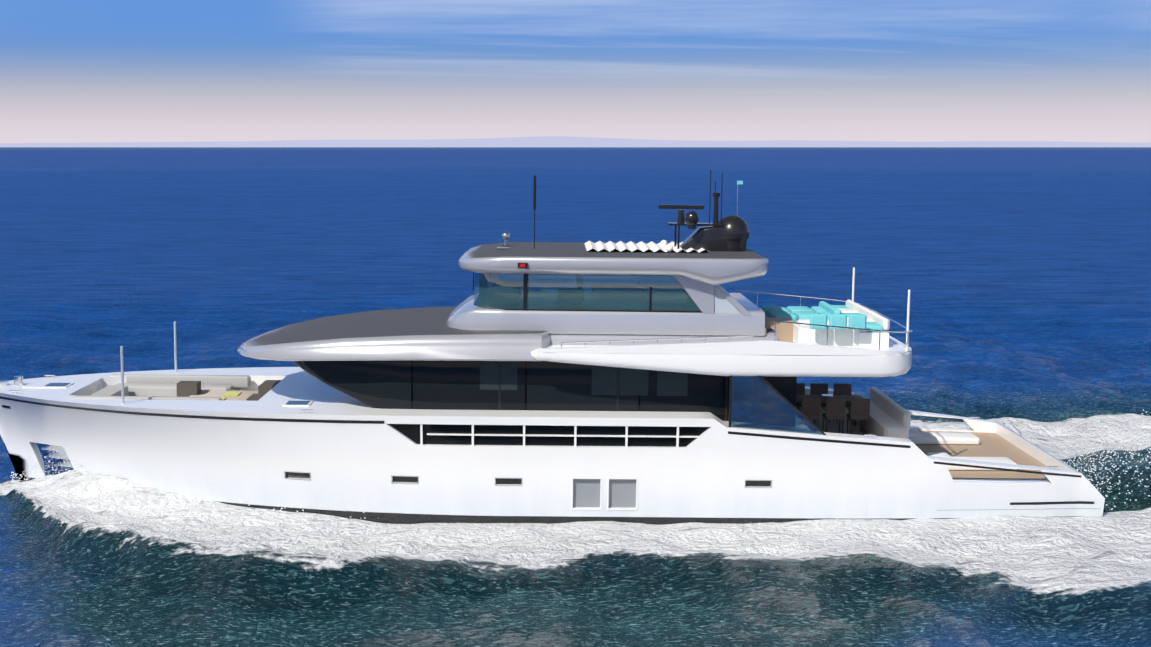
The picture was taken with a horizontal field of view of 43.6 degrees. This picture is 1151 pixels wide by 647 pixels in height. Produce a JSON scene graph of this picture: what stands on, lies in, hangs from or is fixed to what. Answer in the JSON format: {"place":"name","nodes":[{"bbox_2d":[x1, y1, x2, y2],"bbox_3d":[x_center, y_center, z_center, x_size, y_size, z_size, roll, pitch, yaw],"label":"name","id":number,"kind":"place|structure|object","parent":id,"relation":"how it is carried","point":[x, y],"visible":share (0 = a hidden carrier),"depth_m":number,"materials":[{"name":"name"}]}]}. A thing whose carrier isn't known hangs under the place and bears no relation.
{"place":"outdoors","nodes":[
{"label":"outdoors","id":0,"kind":"place"},
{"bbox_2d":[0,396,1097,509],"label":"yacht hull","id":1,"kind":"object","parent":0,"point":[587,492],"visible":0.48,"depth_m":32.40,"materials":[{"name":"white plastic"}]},
{"bbox_2d":[0,147,1150,646],"bbox_3d":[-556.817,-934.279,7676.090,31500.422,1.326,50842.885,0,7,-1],"label":"sea","id":2,"kind":"structure","parent":0,"point":[1022,275],"depth_m":60.37,"materials":[{"name":"liquid"}]},
{"bbox_2d":[0,367,1104,524],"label":"hull","id":3,"kind":"object","parent":2,"relation":"in","point":[352,468],"visible":0.69,"depth_m":32.63,"materials":[{"name":"paint"}]},
{"bbox_2d":[22,321,280,403],"bbox_3d":[-10.527,1.134,35.496,6.000,1.810,4.764,1,7,-1],"label":"bow seating","id":4,"kind":"object","parent":3,"relation":"on","point":[171,387],"visible":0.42,"depth_m":36.51,"materials":[{"name":"grey"}]},
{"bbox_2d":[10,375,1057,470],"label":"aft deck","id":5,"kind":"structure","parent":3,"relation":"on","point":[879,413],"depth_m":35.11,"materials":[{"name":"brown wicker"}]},
{"bbox_2d":[0,232,1081,472],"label":"deck fittings","id":6,"kind":"object","parent":3,"relation":"on","point":[18,380],"visible":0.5,"depth_m":33.73,"materials":[{"name":"white metal"}]},
{"bbox_2d":[292,360,796,420],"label":"main deck windows","id":7,"kind":"structure","parent":3,"relation":"on","point":[496,385],"depth_m":32.91,"materials":[{"name":"black glass"}]},
{"bbox_2d":[237,306,776,360],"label":"deck roof","id":8,"kind":"structure","parent":7,"relation":"on","point":[419,334],"depth_m":32.91,"materials":[{"name":"silver metal"}]},
{"bbox_2d":[446,242,768,335],"bbox_3d":[0.647,-0.931,35.424,7.500,1.800,5.320,1,7,-1],"label":"upper deck cabin","id":9,"kind":"object","parent":8,"relation":"on","point":[701,275],"visible":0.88,"depth_m":33.19,"materials":[{"name":"white plastic"}]},
{"bbox_2d":[474,272,700,310],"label":"upper deck windows","id":10,"kind":"structure","parent":9,"relation":"attached to","point":[580,292],"depth_m":33.21,"materials":[{"name":"teal glass"}]},
{"bbox_2d":[533,170,748,251],"bbox_3d":[1.623,-2.773,35.214,5.314,1.970,1.971,1,7,-1],"label":"radar and antennas","id":11,"kind":"object","parent":9,"relation":"on","point":[729,233],"visible":0.96,"depth_m":35.00,"materials":[{"name":"black"}]},
{"bbox_2d":[584,241,708,252],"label":"hardtop sunroof pleats","id":12,"kind":"object","parent":9,"relation":"on","point":[620,246],"visible":0.81,"depth_m":35.59,"materials":[{"name":"white fabric"}]},
{"bbox_2d":[531,308,911,376],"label":"upper deck","id":13,"kind":"structure","parent":7,"relation":"on","point":[770,358],"depth_m":32.10,"materials":[{"name":"white plastic"}]},
{"bbox_2d":[736,268,912,350],"bbox_3d":[6.046,-0.435,35.572,3.323,1.429,7.040,1,7,-1],"label":"deck furniture","id":14,"kind":"object","parent":13,"relation":"on","point":[850,323],"visible":0.98,"depth_m":33.42,"materials":[{"name":"teal fabric"}]},
{"bbox_2d":[728,375,825,434],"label":"wing glass panels","id":15,"kind":"object","parent":3,"relation":"on","point":[759,402],"visible":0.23,"depth_m":32.30,"materials":[{"name":"blue"}]},
{"bbox_2d":[10,409,1150,554],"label":"sea spray flecks","id":16,"kind":"object","parent":2,"relation":"on","point":[26,479],"visible":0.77,"depth_m":34.63,"materials":[{"name":"white liquid"}]},
{"bbox_2d":[0,136,1150,146],"bbox_3d":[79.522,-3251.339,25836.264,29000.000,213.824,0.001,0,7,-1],"label":"distant coast hills","id":17,"kind":"structure","parent":0,"point":[552,141],"depth_m":25831.62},
{"bbox_2d":[0,0,1150,142],"label":"sky","id":18,"kind":"structure","parent":0,"point":[72,71],"materials":[{"name":"blue"}]},
{"bbox_2d":[474,274,739,312],"bbox_3d":[0.921,-0.809,35.443,6.710,1.520,4.544,1,7,-1],"label":"window frame","id":19,"kind":"object","parent":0,"point":[723,304],"visible":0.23,"depth_m":33.23,"materials":[{"name":"white metal"}]}
]}

